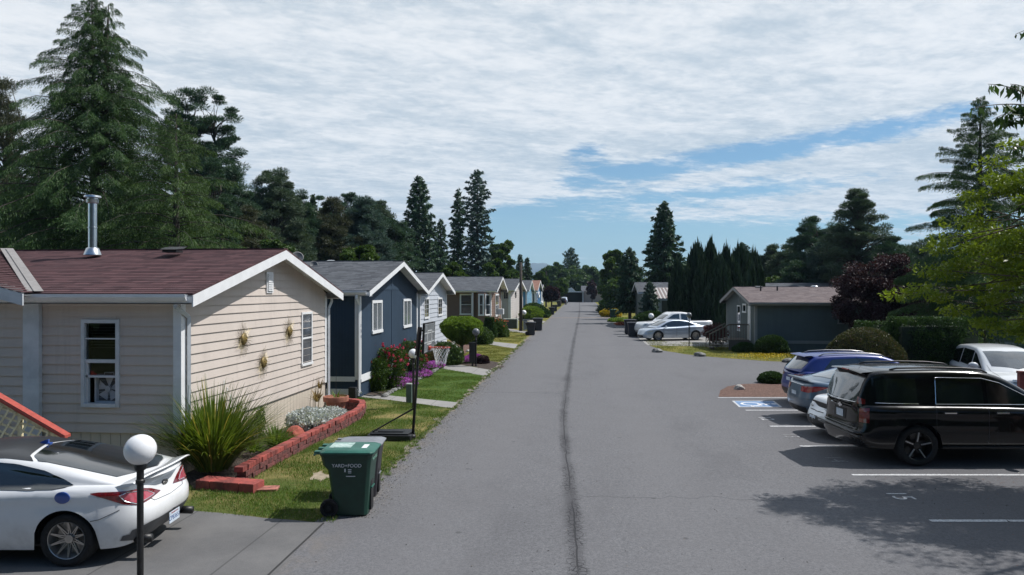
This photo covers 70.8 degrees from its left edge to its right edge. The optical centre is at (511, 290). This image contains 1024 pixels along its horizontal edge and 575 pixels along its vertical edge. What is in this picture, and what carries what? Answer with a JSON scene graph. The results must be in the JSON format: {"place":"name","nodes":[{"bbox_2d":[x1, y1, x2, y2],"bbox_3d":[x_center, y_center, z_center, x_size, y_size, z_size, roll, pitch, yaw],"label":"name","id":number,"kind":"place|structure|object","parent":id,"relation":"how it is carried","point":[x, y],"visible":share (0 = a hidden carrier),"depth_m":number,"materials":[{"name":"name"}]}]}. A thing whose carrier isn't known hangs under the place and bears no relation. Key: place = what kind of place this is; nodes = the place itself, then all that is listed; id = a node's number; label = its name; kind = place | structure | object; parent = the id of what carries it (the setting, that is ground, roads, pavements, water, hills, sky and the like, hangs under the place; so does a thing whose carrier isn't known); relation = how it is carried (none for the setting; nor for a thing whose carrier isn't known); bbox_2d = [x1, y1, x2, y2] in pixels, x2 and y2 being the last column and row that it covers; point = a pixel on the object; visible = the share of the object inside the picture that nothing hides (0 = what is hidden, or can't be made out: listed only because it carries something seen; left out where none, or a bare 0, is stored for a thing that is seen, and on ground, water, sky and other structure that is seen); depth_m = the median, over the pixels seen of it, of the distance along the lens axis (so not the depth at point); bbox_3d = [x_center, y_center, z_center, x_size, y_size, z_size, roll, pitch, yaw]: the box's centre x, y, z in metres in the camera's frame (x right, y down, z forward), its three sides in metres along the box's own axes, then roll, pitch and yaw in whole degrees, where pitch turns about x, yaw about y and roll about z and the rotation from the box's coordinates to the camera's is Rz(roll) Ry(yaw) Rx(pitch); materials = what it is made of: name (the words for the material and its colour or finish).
{"place":"outdoors","nodes":[
{"label":"outdoors","id":0,"kind":"place"},
{"bbox_2d":[0,511,321,574],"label":"driveway","id":1,"kind":"structure","parent":0,"point":[203,543],"depth_m":9.62,"materials":[{"name":"concrete"}]},
{"bbox_2d":[0,393,70,437],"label":"lattice ramp","id":2,"kind":"structure","parent":1,"relation":"on","point":[22,413],"depth_m":12.55,"materials":[{"name":"wood"}]},
{"bbox_2d":[0,436,193,565],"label":"white coupe","id":3,"kind":"object","parent":1,"relation":"on","point":[67,502],"visible":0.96,"depth_m":9.22,"materials":[{"name":"paint"}]},
{"bbox_2d":[123,434,156,574],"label":"street lamp","id":4,"kind":"object","parent":1,"relation":"on","point":[139,451],"visible":1,"depth_m":7.57,"materials":[{"name":"black metal"}]},
{"bbox_2d":[183,360,500,522],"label":"lawn","id":5,"kind":"structure","parent":0,"point":[293,480],"depth_m":13.18,"materials":[{"name":"green plant"}]},
{"bbox_2d":[0,0,225,249],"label":"deodar cedar","id":6,"kind":"object","parent":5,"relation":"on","point":[103,114],"visible":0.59,"depth_m":28.79,"materials":[{"name":"green plant"}]},
{"bbox_2d":[60,113,274,248],"bbox_3d":[-12.766,-0.663,27.572,9.350,12.216,9.106,0,0,-39],"label":"deodar cedar","id":7,"kind":"object","parent":5,"relation":"on","point":[177,210],"visible":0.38,"depth_m":27.14,"materials":[{"name":"green plant"}]},
{"bbox_2d":[0,194,342,472],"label":"beige house","id":8,"kind":"structure","parent":5,"relation":"on","point":[147,327],"depth_m":14.18,"materials":[{"name":"beige wood"}]},
{"bbox_2d":[81,319,119,407],"bbox_3d":[-7.806,1.386,13.734,0.766,1.663,0.195,0,0,5],"label":"window","id":9,"kind":"structure","parent":8,"relation":"in","point":[85,361],"depth_m":13.69,"materials":[{"name":"white glass"}]},
{"bbox_2d":[95,372,114,402],"bbox_3d":[-7.736,1.858,13.837,0.520,0.578,0.107,0,0,5],"label":"box fan","id":10,"kind":"object","parent":8,"relation":"attached to","point":[107,391],"visible":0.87,"depth_m":13.84},
{"bbox_2d":[301,311,313,366],"bbox_3d":[-5.616,1.321,19.765,0.053,1.456,0.804,0,0,5],"label":"window","id":11,"kind":"structure","parent":8,"relation":"in","point":[306,340],"depth_m":19.75,"materials":[{"name":"white plastic"}]},
{"bbox_2d":[186,409,350,488],"bbox_3d":[-4.958,3.488,16.899,1.882,0.001,8.933,0,0,5],"label":"flower bed","id":12,"kind":"object","parent":5,"relation":"on","point":[193,476],"visible":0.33,"depth_m":13.80,"materials":[{"name":"soil"}]},
{"bbox_2d":[123,374,300,472],"bbox_3d":[-5.671,2.500,13.761,3.255,1.806,3.349,0,0,-32],"label":"spiky plant","id":13,"kind":"object","parent":12,"relation":"on","point":[214,439],"visible":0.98,"depth_m":13.35,"materials":[{"name":"green plant"}]},
{"bbox_2d":[256,421,296,446],"bbox_3d":[-5.172,3.127,15.821,1.172,0.572,1.124,0,0,5],"label":"day lily","id":14,"kind":"object","parent":12,"relation":"on","point":[283,437],"visible":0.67,"depth_m":15.71,"materials":[{"name":"green plant"}]},
{"bbox_2d":[285,406,329,430],"bbox_3d":[-4.956,3.091,17.507,1.104,0.546,1.528,0,0,5],"label":"dusty miller","id":15,"kind":"object","parent":12,"relation":"on","point":[312,417],"visible":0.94,"depth_m":17.12,"materials":[{"name":"grey plant"}]},
{"bbox_2d":[196,398,365,493],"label":"garden wall","id":16,"kind":"structure","parent":5,"relation":"on","point":[252,467],"depth_m":14.41,"materials":[{"name":"red brick"}]},
{"bbox_2d":[335,436,385,495],"bbox_3d":[-2.613,3.024,12.348,0.842,0.936,0.645,0,0,-2],"label":"trash bin","id":17,"kind":"object","parent":5,"relation":"on","point":[380,440],"visible":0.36,"depth_m":12.28,"materials":[{"name":"plastic"}]},
{"bbox_2d":[303,260,428,397],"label":"blue house","id":18,"kind":"structure","parent":5,"relation":"on","point":[377,305],"depth_m":24.73,"materials":[{"name":"blue wood"}]},
{"bbox_2d":[371,300,382,333],"bbox_3d":[-4.725,0.924,25.305,0.058,1.150,1.308,0,0,5],"label":"window","id":19,"kind":"structure","parent":18,"relation":"in","point":[377,305],"depth_m":25.31,"materials":[{"name":"white plastic"}]},
{"bbox_2d":[367,321,449,440],"bbox_3d":[-2.463,2.139,17.116,1.976,2.747,0.999,0,0,-18],"label":"basketball hoop","id":20,"kind":"object","parent":5,"relation":"on","point":[427,331],"visible":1,"depth_m":17.02,"materials":[{"name":"black metal"}]},
{"bbox_2d":[414,272,454,345],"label":"pale grey house","id":21,"kind":"structure","parent":5,"relation":"on","point":[432,305],"depth_m":36.23,"materials":[{"name":"white wood"}]},
{"bbox_2d":[362,394,456,407],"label":"path","id":22,"kind":"structure","parent":0,"point":[448,404],"depth_m":22.60,"materials":[{"name":"concrete"}]},
{"bbox_2d":[373,368,484,401],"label":"lawn","id":23,"kind":"structure","parent":0,"point":[434,387],"depth_m":26.15,"materials":[{"name":"green plant"}]},
{"bbox_2d":[368,389,387,395],"bbox_3d":[-4.126,3.486,29.632,1.258,0.001,11.841,0,0,5],"label":"flower bed","id":24,"kind":"object","parent":23,"relation":"on","point":[372,393],"visible":0.07,"depth_m":24.34,"materials":[{"name":"soil"}]},
{"bbox_2d":[369,355,392,391],"bbox_3d":[-4.703,2.884,24.975,1.088,1.335,1.136,0,0,-38],"label":"rose bush","id":25,"kind":"object","parent":24,"relation":"on","point":[381,365],"visible":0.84,"depth_m":24.79,"materials":[{"name":"green plant"}]},
{"bbox_2d":[374,342,408,389],"bbox_3d":[-4.306,2.703,25.545,1.537,1.681,1.206,0,0,5],"label":"rose bush","id":26,"kind":"object","parent":24,"relation":"on","point":[396,354],"visible":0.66,"depth_m":25.38,"materials":[{"name":"green plant"}]},
{"bbox_2d":[399,338,431,371],"bbox_3d":[-4.005,2.710,28.959,1.461,1.666,1.486,0,0,-44],"label":"rose bush","id":27,"kind":"object","parent":24,"relation":"on","point":[407,344],"visible":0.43,"depth_m":28.77,"materials":[{"name":"green plant"}]},
{"bbox_2d":[380,330,536,480],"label":"verge","id":28,"kind":"structure","parent":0,"point":[432,429],"depth_m":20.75,"materials":[{"name":"green plant"}]},
{"bbox_2d":[441,365,492,375],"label":"driveway","id":29,"kind":"structure","parent":0,"point":[472,370],"depth_m":31.73,"materials":[{"name":"concrete"}]},
{"bbox_2d":[447,302,563,359],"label":"lawn","id":30,"kind":"structure","parent":0,"point":[525,336],"depth_m":50.17,"materials":[{"name":"green plant"}]},
{"bbox_2d":[184,156,251,248],"bbox_3d":[-19.230,-2.563,45.877,5.006,12.126,4.920,0,0,5],"label":"pine tree","id":31,"kind":"object","parent":30,"relation":"on","point":[209,166],"visible":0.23,"depth_m":45.84,"materials":[{"name":"green plant"}]},
{"bbox_2d":[225,205,284,247],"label":"pine tree","id":32,"kind":"object","parent":30,"relation":"on","point":[249,212],"visible":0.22,"depth_m":47.45,"materials":[{"name":"green plant"}]},
{"bbox_2d":[312,196,365,260],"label":"pine tree","id":33,"kind":"object","parent":30,"relation":"on","point":[333,231],"visible":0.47,"depth_m":64.81,"materials":[{"name":"green plant"}]},
{"bbox_2d":[339,244,379,260],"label":"leafy tree","id":34,"kind":"object","parent":30,"relation":"on","point":[363,253],"visible":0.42,"depth_m":45.49,"materials":[{"name":"green plant"}]},
{"bbox_2d":[337,195,397,259],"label":"pine tree","id":35,"kind":"object","parent":30,"relation":"on","point":[368,226],"visible":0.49,"depth_m":67.16,"materials":[{"name":"green plant"}]},
{"bbox_2d":[372,217,420,268],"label":"pine tree","id":36,"kind":"object","parent":30,"relation":"on","point":[396,233],"visible":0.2,"depth_m":71.75,"materials":[{"name":"green plant"}]},
{"bbox_2d":[396,220,423,271],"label":"pine tree","id":37,"kind":"object","parent":30,"relation":"on","point":[402,224],"visible":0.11,"depth_m":87.57,"materials":[{"name":"green plant"}]},
{"bbox_2d":[403,174,444,271],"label":"conifer tree","id":38,"kind":"object","parent":30,"relation":"on","point":[424,230],"visible":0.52,"depth_m":94.30,"materials":[{"name":"green plant"}]},
{"bbox_2d":[433,219,451,271],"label":"conifer tree","id":39,"kind":"object","parent":30,"relation":"on","point":[441,242],"visible":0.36,"depth_m":97.70,"materials":[{"name":"green plant"}]},
{"bbox_2d":[447,188,470,275],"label":"conifer tree","id":40,"kind":"object","parent":30,"relation":"on","point":[458,239],"visible":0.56,"depth_m":107.67,"materials":[{"name":"green plant"}]},
{"bbox_2d":[446,276,507,321],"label":"brown house","id":41,"kind":"structure","parent":30,"relation":"on","point":[479,297],"depth_m":59.43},
{"bbox_2d":[461,169,498,275],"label":"conifer tree","id":42,"kind":"object","parent":30,"relation":"on","point":[473,249],"visible":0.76,"depth_m":109.50,"materials":[{"name":"green plant"}]},
{"bbox_2d":[461,361,503,369],"bbox_3d":[-2.191,3.490,35.475,2.275,0.001,8.276,0,0,-29],"label":"flower bed","id":43,"kind":"object","parent":30,"relation":"on","point":[490,365],"visible":0.37,"depth_m":33.44,"materials":[{"name":"soil"}]},
{"bbox_2d":[434,340,464,365],"bbox_3d":[-3.101,2.968,33.958,1.817,1.214,1.642,0,0,33],"label":"hydrangea","id":44,"kind":"object","parent":43,"relation":"on","point":[455,356],"visible":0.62,"depth_m":33.58,"materials":[{"name":"green plant"}]},
{"bbox_2d":[439,316,483,349],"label":"clipped tree","id":45,"kind":"object","parent":43,"relation":"on","point":[458,330],"visible":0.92,"depth_m":34.55,"materials":[{"name":"green plant"}]},
{"bbox_2d":[482,258,510,278],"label":"leafy tree","id":46,"kind":"object","parent":30,"relation":"on","point":[495,267],"visible":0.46,"depth_m":99.36,"materials":[{"name":"green plant"}]},
{"bbox_2d":[488,239,515,269],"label":"leafy tree","id":47,"kind":"object","parent":30,"relation":"on","point":[504,249],"visible":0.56,"depth_m":118.92,"materials":[{"name":"green plant"}]},
{"bbox_2d":[502,279,526,318],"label":"cream house","id":48,"kind":"structure","parent":30,"relation":"on","point":[510,304],"depth_m":81.01,"materials":[{"name":"beige wood"}]},
{"bbox_2d":[595,302,634,316],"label":"lawn","id":49,"kind":"structure","parent":0,"point":[626,315],"depth_m":103.76,"materials":[{"name":"green plant"}]},
{"bbox_2d":[598,249,628,290],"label":"leafy tree","id":50,"kind":"object","parent":49,"relation":"on","point":[611,257],"visible":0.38,"depth_m":117.41,"materials":[{"name":"green plant"}]},
{"bbox_2d":[600,278,627,313],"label":"leafy tree","id":51,"kind":"object","parent":49,"relation":"on","point":[609,285],"visible":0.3,"depth_m":103.17,"materials":[{"name":"green plant"}]},
{"bbox_2d":[604,246,646,318],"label":"spruce tree","id":52,"kind":"object","parent":49,"relation":"on","point":[625,283],"visible":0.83,"depth_m":75.55,"materials":[{"name":"green plant"}]},
{"bbox_2d":[638,280,659,313],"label":"conifer tree","id":53,"kind":"object","parent":49,"relation":"on","point":[647,302],"visible":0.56,"depth_m":61.79,"materials":[{"name":"green plant"}]},
{"bbox_2d":[632,200,686,317],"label":"conifer tree","id":54,"kind":"object","parent":49,"relation":"on","point":[660,250],"visible":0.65,"depth_m":87.39,"materials":[{"name":"green plant"}]},
{"bbox_2d":[667,254,683,311],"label":"arborvitae","id":55,"kind":"object","parent":49,"relation":"on","point":[676,272],"visible":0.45,"depth_m":57.59,"materials":[{"name":"green plant"}]},
{"bbox_2d":[677,263,693,319],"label":"arborvitae","id":56,"kind":"object","parent":49,"relation":"on","point":[684,294],"visible":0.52,"depth_m":56.46,"materials":[{"name":"green plant"}]},
{"bbox_2d":[685,236,703,272],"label":"arborvitae","id":57,"kind":"object","parent":49,"relation":"on","point":[696,250],"visible":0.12,"depth_m":59.67,"materials":[{"name":"green plant"}]},
{"bbox_2d":[692,251,708,319],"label":"arborvitae","id":58,"kind":"object","parent":49,"relation":"on","point":[699,306],"visible":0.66,"depth_m":55.50,"materials":[{"name":"green plant"}]},
{"bbox_2d":[632,282,773,315],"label":"awning house","id":59,"kind":"structure","parent":49,"relation":"on","point":[661,288],"depth_m":67.81,"materials":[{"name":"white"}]},
{"bbox_2d":[705,249,732,326],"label":"arborvitae","id":60,"kind":"object","parent":49,"relation":"on","point":[719,286],"visible":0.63,"depth_m":54.34,"materials":[{"name":"green plant"}]},
{"bbox_2d":[728,254,743,285],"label":"arborvitae","id":61,"kind":"object","parent":49,"relation":"on","point":[737,278],"visible":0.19,"depth_m":55.54,"materials":[{"name":"green plant"}]},
{"bbox_2d":[729,242,751,285],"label":"arborvitae","id":62,"kind":"object","parent":49,"relation":"on","point":[741,256],"visible":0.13,"depth_m":56.39,"materials":[{"name":"green plant"}]},
{"bbox_2d":[749,245,765,285],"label":"arborvitae","id":63,"kind":"object","parent":49,"relation":"on","point":[758,266],"visible":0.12,"depth_m":59.51,"materials":[{"name":"green plant"}]},
{"bbox_2d":[760,243,781,277],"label":"pine tree","id":64,"kind":"object","parent":49,"relation":"on","point":[769,250],"visible":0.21,"depth_m":85.49,"materials":[{"name":"green plant"}]},
{"bbox_2d":[765,241,803,276],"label":"pine tree","id":65,"kind":"object","parent":49,"relation":"on","point":[778,258],"visible":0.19,"depth_m":81.83,"materials":[{"name":"green plant"}]},
{"bbox_2d":[770,259,821,282],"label":"pine tree","id":66,"kind":"object","parent":49,"relation":"on","point":[792,272],"visible":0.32,"depth_m":65.30,"materials":[{"name":"green plant"}]},
{"bbox_2d":[777,216,830,273],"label":"pine tree","id":67,"kind":"object","parent":49,"relation":"on","point":[809,232],"visible":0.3,"depth_m":73.53,"materials":[{"name":"green plant"}]},
{"bbox_2d":[802,228,855,282],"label":"pine tree","id":68,"kind":"object","parent":49,"relation":"on","point":[816,264],"visible":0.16,"depth_m":65.39,"materials":[{"name":"green plant"}]},
{"bbox_2d":[813,187,900,283],"bbox_3d":[29.634,-2.719,61.832,6.706,12.438,6.947,0,0,-25],"label":"pine tree","id":69,"kind":"object","parent":49,"relation":"on","point":[857,238],"visible":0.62,"depth_m":61.34,"materials":[{"name":"green plant"}]},
{"bbox_2d":[273,302,1023,574],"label":"road","id":70,"kind":"structure","parent":0,"point":[542,488],"depth_m":12.63,"materials":[{"name":"grey asphalt"}]},
{"bbox_2d":[313,442,380,516],"bbox_3d":[-2.579,2.966,11.350,0.935,1.044,0.717,0,0,0],"label":"green bin","id":71,"kind":"object","parent":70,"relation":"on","point":[350,467],"visible":1,"depth_m":11.08,"materials":[{"name":"plastic"}]},
{"bbox_2d":[338,340,535,517],"bbox_3d":[-0.261,3.487,30.950,1.184,0.028,40.007,0,0,5],"label":"grit","id":72,"kind":"object","parent":70,"relation":"on","point":[514,355],"visible":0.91,"depth_m":16.86,"materials":[{"name":"grey gravel"}]},
{"bbox_2d":[719,383,786,396],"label":"planting island","id":73,"kind":"structure","parent":70,"relation":"on","point":[763,390],"depth_m":24.83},
{"bbox_2d":[756,371,782,383],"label":"shrub","id":74,"kind":"object","parent":73,"relation":"on","point":[770,377],"visible":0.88,"depth_m":26.94,"materials":[{"name":"green plant"}]},
{"bbox_2d":[825,326,908,362],"bbox_3d":[12.133,2.386,24.684,2.932,2.334,2.449,0,0,5],"label":"dome shrub","id":75,"kind":"object","parent":73,"relation":"on","point":[873,340],"visible":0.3,"depth_m":24.09,"materials":[{"name":"green plant"}]},
{"bbox_2d":[879,315,982,364],"bbox_3d":[14.635,2.229,25.408,3.420,2.696,2.074,0,0,0],"label":"green hedge","id":76,"kind":"object","parent":73,"relation":"on","point":[936,339],"visible":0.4,"depth_m":24.63,"materials":[{"name":"green plant"}]},
{"bbox_2d":[878,137,1023,343],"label":"bright green tree","id":77,"kind":"object","parent":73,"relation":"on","point":[1005,242],"visible":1,"depth_m":12.36,"materials":[{"name":"green plant"}]},
{"bbox_2d":[970,31,1023,230],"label":"cherry tree","id":78,"kind":"object","parent":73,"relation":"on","point":[1014,89],"visible":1,"depth_m":7.97,"materials":[{"name":"green plant"}]},
{"bbox_2d":[787,367,836,412],"bbox_3d":[10.092,2.748,19.600,4.909,1.476,1.875,0,0,0],"label":"grey blue sedan","id":79,"kind":"object","parent":70,"relation":"on","point":[803,391],"visible":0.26,"depth_m":19.22,"materials":[{"name":"paint"}]},
{"bbox_2d":[807,393,827,429],"bbox_3d":[9.420,2.757,17.300,4.449,1.459,1.813,0,0,0],"label":"white hatchback","id":80,"kind":"object","parent":70,"relation":"on","point":[817,407],"visible":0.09,"depth_m":17.34,"materials":[{"name":"paint"}]},
{"bbox_2d":[781,349,898,392],"bbox_3d":[10.738,2.681,22.300,4.477,1.609,1.887,0,0,0],"label":"blue suv","id":81,"kind":"object","parent":70,"relation":"on","point":[801,364],"visible":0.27,"depth_m":21.72,"materials":[{"name":"paint"}]},
{"bbox_2d":[818,357,1023,465],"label":"black suv","id":82,"kind":"object","parent":70,"relation":"on","point":[917,414],"visible":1,"depth_m":14.38,"materials":[{"name":"paint"}]},
{"bbox_2d":[928,519,1023,521],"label":"stall line","id":83,"kind":"object","parent":70,"relation":"on","point":[968,520],"visible":1,"depth_m":10.92,"materials":[{"name":"paint"}]},
{"bbox_2d":[949,343,1023,385],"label":"white suv","id":84,"kind":"object","parent":70,"relation":"on","point":[1004,361],"visible":0.52,"depth_m":22.09,"materials":[{"name":"paint"}]},
{"bbox_2d":[638,337,728,346],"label":"driveway","id":85,"kind":"structure","parent":0,"point":[701,340],"depth_m":49.02,"materials":[{"name":"concrete"}]},
{"bbox_2d":[637,319,704,340],"bbox_3d":[11.196,2.747,50.599,4.808,1.474,2.194,0,0,-12],"label":"silver sedan","id":86,"kind":"object","parent":85,"relation":"on","point":[667,328],"visible":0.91,"depth_m":49.83,"materials":[{"name":"paint"}]},
{"bbox_2d":[634,311,712,331],"bbox_3d":[12.102,2.535,54.000,5.797,1.899,1.959,0,0,-12],"label":"white pickup","id":87,"kind":"object","parent":85,"relation":"on","point":[665,315],"visible":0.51,"depth_m":53.34,"materials":[{"name":"paint"}]},
{"bbox_2d":[647,340,820,361],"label":"lawn","id":88,"kind":"structure","parent":0,"point":[708,351],"depth_m":40.40,"materials":[{"name":"green plant"}]},
{"bbox_2d":[705,323,749,349],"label":"entry steps","id":89,"kind":"structure","parent":88,"relation":"on","point":[733,341],"depth_m":41.96,"materials":[{"name":"brown wood"}]},
{"bbox_2d":[753,334,790,354],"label":"dark shrub","id":90,"kind":"object","parent":88,"relation":"on","point":[772,343],"visible":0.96,"depth_m":38.99,"materials":[{"name":"green plant"}]},
{"bbox_2d":[720,285,1023,352],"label":"grey green house","id":91,"kind":"structure","parent":88,"relation":"on","point":[799,318],"depth_m":40.51,"materials":[{"name":"green"}]},
{"bbox_2d":[828,253,936,328],"bbox_3d":[19.578,0.727,38.081,5.656,5.546,4.793,0,0,5],"label":"plum tree","id":92,"kind":"object","parent":88,"relation":"on","point":[862,285],"visible":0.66,"depth_m":37.35,"materials":[{"name":"purple plant"}]},
{"bbox_2d":[887,96,1023,346],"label":"deodar cedar","id":93,"kind":"object","parent":88,"relation":"on","point":[974,133],"visible":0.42,"depth_m":32.77,"materials":[{"name":"green plant"}]},
{"label":"ground","id":94,"kind":"structure","parent":0,"visible":0},
{"bbox_2d":[0,77,53,241],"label":"pine tree","id":95,"kind":"object","parent":94,"relation":"on","point":[7,117],"visible":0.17,"depth_m":43.32,"materials":[{"name":"green plant"}]},
{"bbox_2d":[155,86,222,213],"bbox_3d":[-27.133,-6.701,59.900,5.673,20.401,5.718,0,0,5],"label":"fir tree","id":96,"kind":"object","parent":94,"relation":"on","point":[197,97],"visible":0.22,"depth_m":59.42,"materials":[{"name":"green plant"}]},
{"bbox_2d":[181,85,250,226],"bbox_3d":[-24.850,-6.736,59.885,5.557,20.472,5.736,0,0,5],"label":"fir tree","id":97,"kind":"object","parent":94,"relation":"on","point":[221,143],"visible":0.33,"depth_m":59.67,"materials":[{"name":"green plant"}]},
{"bbox_2d":[214,164,272,240],"bbox_3d":[-20.175,-2.813,52.212,5.816,12.626,6.002,0,0,5],"label":"pine tree","id":98,"kind":"object","parent":94,"relation":"on","point":[232,174],"visible":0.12,"depth_m":51.72,"materials":[{"name":"green plant"}]},
{"bbox_2d":[246,166,317,260],"bbox_3d":[-19.724,-3.407,59.910,6.978,13.815,6.653,0,0,21],"label":"pine tree","id":99,"kind":"object","parent":94,"relation":"on","point":[277,201],"visible":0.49,"depth_m":59.26,"materials":[{"name":"green plant"}]},
{"bbox_2d":[282,188,331,260],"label":"pine tree","id":100,"kind":"object","parent":94,"relation":"on","point":[313,226],"visible":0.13,"depth_m":63.81,"materials":[{"name":"green plant"}]},
{"bbox_2d":[539,262,570,296],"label":"leafy tree","id":101,"kind":"object","parent":94,"relation":"on","point":[555,272],"visible":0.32,"depth_m":232.17,"materials":[{"name":"green plant"}]},
{"bbox_2d":[561,265,590,297],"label":"leafy tree","id":102,"kind":"object","parent":94,"relation":"on","point":[579,277],"visible":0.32,"depth_m":240.46,"materials":[{"name":"green plant"}]},
{"bbox_2d":[861,235,916,277],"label":"pine tree","id":103,"kind":"object","parent":94,"relation":"on","point":[891,247],"visible":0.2,"depth_m":59.45,"materials":[{"name":"green plant"}]},
{"bbox_2d":[897,239,936,268],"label":"pine tree","id":104,"kind":"object","parent":94,"relation":"on","point":[913,248],"visible":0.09,"depth_m":71.43,"materials":[{"name":"green plant"}]},
{"label":"path","id":105,"kind":"structure","parent":0,"visible":0},
{"bbox_2d":[519,262,529,330],"bbox_3d":[1.057,0.550,61.972,0.910,5.900,0.320,0,0,5],"label":"pole","id":106,"kind":"object","parent":105,"relation":"on","point":[522,326],"visible":0.88,"depth_m":61.89,"materials":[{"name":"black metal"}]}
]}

